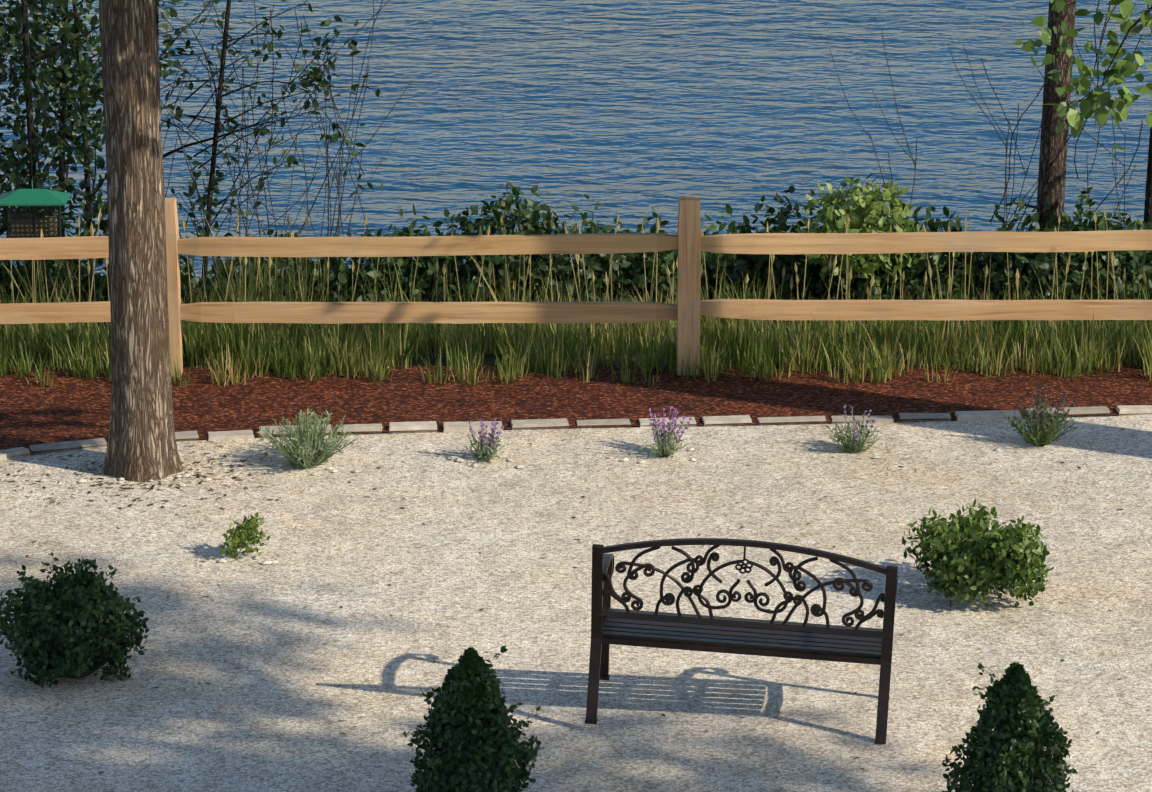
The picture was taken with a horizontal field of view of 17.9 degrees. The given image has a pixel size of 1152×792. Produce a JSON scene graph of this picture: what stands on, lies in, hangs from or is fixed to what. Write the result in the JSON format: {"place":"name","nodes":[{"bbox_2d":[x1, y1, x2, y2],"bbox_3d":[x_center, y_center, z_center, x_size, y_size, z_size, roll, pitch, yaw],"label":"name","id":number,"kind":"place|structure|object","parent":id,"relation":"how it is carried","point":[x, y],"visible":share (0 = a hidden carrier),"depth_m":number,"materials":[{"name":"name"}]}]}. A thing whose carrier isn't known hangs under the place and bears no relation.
{"place":"outdoors","nodes":[
{"label":"outdoors","id":0,"kind":"place"},
{"bbox_2d":[3,352,1136,366],"bbox_3d":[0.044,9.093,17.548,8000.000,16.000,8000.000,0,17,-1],"label":"terrain","id":1,"kind":"structure","parent":0,"point":[491,359],"depth_m":20.78,"materials":[{"name":"soil"}]},
{"bbox_2d":[0,0,382,297],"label":"foliage","id":2,"kind":"object","parent":1,"relation":"on","point":[54,82],"depth_m":22.12,"materials":[{"name":"green plant"}]},
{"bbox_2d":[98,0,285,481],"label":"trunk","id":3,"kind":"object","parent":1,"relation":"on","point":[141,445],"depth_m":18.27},
{"bbox_2d":[25,0,32,179],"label":"hanging wire","id":4,"kind":"object","parent":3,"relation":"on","point":[28,88],"visible":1,"depth_m":20.82,"materials":[{"name":"black metal"}]},
{"bbox_2d":[0,180,69,205],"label":"bird feeder roof","id":5,"kind":"structure","parent":4,"relation":"hanging from","point":[32,197],"depth_m":20.93,"materials":[{"name":"green metal"}]},
{"bbox_2d":[5,206,61,237],"bbox_3d":[-3.127,-1.016,21.041,0.305,0.225,0.125,0,17,-1],"label":"bird feeder cage","id":6,"kind":"object","parent":5,"relation":"hanging from","point":[59,222],"visible":0.48,"depth_m":20.99,"materials":[{"name":"black metal"}]},
{"bbox_2d":[11,211,56,234],"bbox_3d":[-3.126,-0.997,21.047,0.253,0.130,0.060,0,17,-1],"label":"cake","id":7,"kind":"object","parent":6,"relation":"in","point":[32,224],"visible":0.57,"depth_m":21.02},
{"bbox_2d":[165,196,700,376],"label":"fence posts","id":8,"kind":"object","parent":1,"relation":"on","point":[689,277],"visible":0.4,"depth_m":20.20,"materials":[{"name":"brown wood"}]},
{"bbox_2d":[0,230,1151,323],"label":"fence rails","id":9,"kind":"object","parent":8,"relation":"attached to","point":[84,247],"visible":0.88,"depth_m":20.24,"materials":[{"name":"brown wood"}]},
{"bbox_2d":[0,173,1151,352],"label":"shrubs","id":10,"kind":"object","parent":1,"relation":"on","point":[868,215],"visible":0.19,"depth_m":21.95,"materials":[{"name":"green plant"}]},
{"bbox_2d":[0,363,1151,457],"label":"mulch bed","id":11,"kind":"object","parent":1,"relation":"on","point":[64,408],"visible":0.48,"depth_m":19.96,"materials":[{"name":"brown wood"}]},
{"bbox_2d":[56,0,1147,299],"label":"bare shrub branches","id":12,"kind":"object","parent":1,"relation":"on","point":[340,150],"visible":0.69,"depth_m":22.09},
{"bbox_2d":[1014,0,1085,287],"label":"tree trunk","id":13,"kind":"object","parent":1,"relation":"on","point":[1051,190],"visible":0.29,"depth_m":21.91,"materials":[{"name":"brown plant"}]},
{"bbox_2d":[1014,0,1151,155],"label":"tree leaves","id":14,"kind":"object","parent":13,"relation":"on","point":[1120,69],"visible":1,"depth_m":21.22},
{"bbox_2d":[989,0,1151,253],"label":"slim trunk and boughs","id":15,"kind":"object","parent":1,"relation":"on","point":[1148,207],"visible":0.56,"depth_m":21.93,"materials":[{"name":"brown plant"}]},
{"bbox_2d":[0,415,1151,791],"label":"gravel ground","id":16,"kind":"structure","parent":0,"point":[282,699],"depth_m":16.76,"materials":[{"name":"beige gravel"}]},
{"bbox_2d":[0,499,1077,791],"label":"garden shrubs","id":17,"kind":"object","parent":16,"relation":"on","point":[78,623],"visible":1,"depth_m":15.56,"materials":[{"name":"green plant"}]},
{"bbox_2d":[39,444,1087,602],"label":"loose stones","id":18,"kind":"object","parent":16,"relation":"on","point":[357,471],"visible":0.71,"depth_m":18.64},
{"bbox_2d":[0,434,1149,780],"bbox_3d":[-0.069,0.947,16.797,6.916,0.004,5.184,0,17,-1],"label":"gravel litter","id":19,"kind":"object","parent":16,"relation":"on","point":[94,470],"visible":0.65,"depth_m":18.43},
{"bbox_2d":[0,405,1151,460],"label":"edging stones","id":20,"kind":"object","parent":16,"relation":"on","point":[1122,410],"visible":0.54,"depth_m":19.45,"materials":[{"name":"stone"}]},
{"bbox_2d":[256,384,1078,468],"bbox_3d":[0.491,0.142,18.966,4.310,0.365,0.555,-2,17,-7],"label":"lavender","id":21,"kind":"object","parent":16,"relation":"on","point":[308,452],"depth_m":18.90,"materials":[{"name":"plant"}]},
{"bbox_2d":[585,538,897,743],"bbox_3d":[0.708,0.927,15.318,1.260,0.869,0.590,4,17,6],"label":"garden bench","id":22,"kind":"object","parent":16,"relation":"on","point":[772,637],"visible":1,"depth_m":15.14,"materials":[{"name":"brown metal"}]},
{"bbox_2d":[0,0,1151,299],"bbox_3d":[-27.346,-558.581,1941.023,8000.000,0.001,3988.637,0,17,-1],"label":"lake","id":23,"kind":"structure","parent":0,"point":[630,110],"depth_m":75.14,"materials":[{"name":"liquid"}]},
{"bbox_2d":[0,201,1151,386],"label":"meadow grass","id":24,"kind":"structure","parent":0,"point":[285,345],"depth_m":20.64,"materials":[{"name":"green plant"}]}
]}

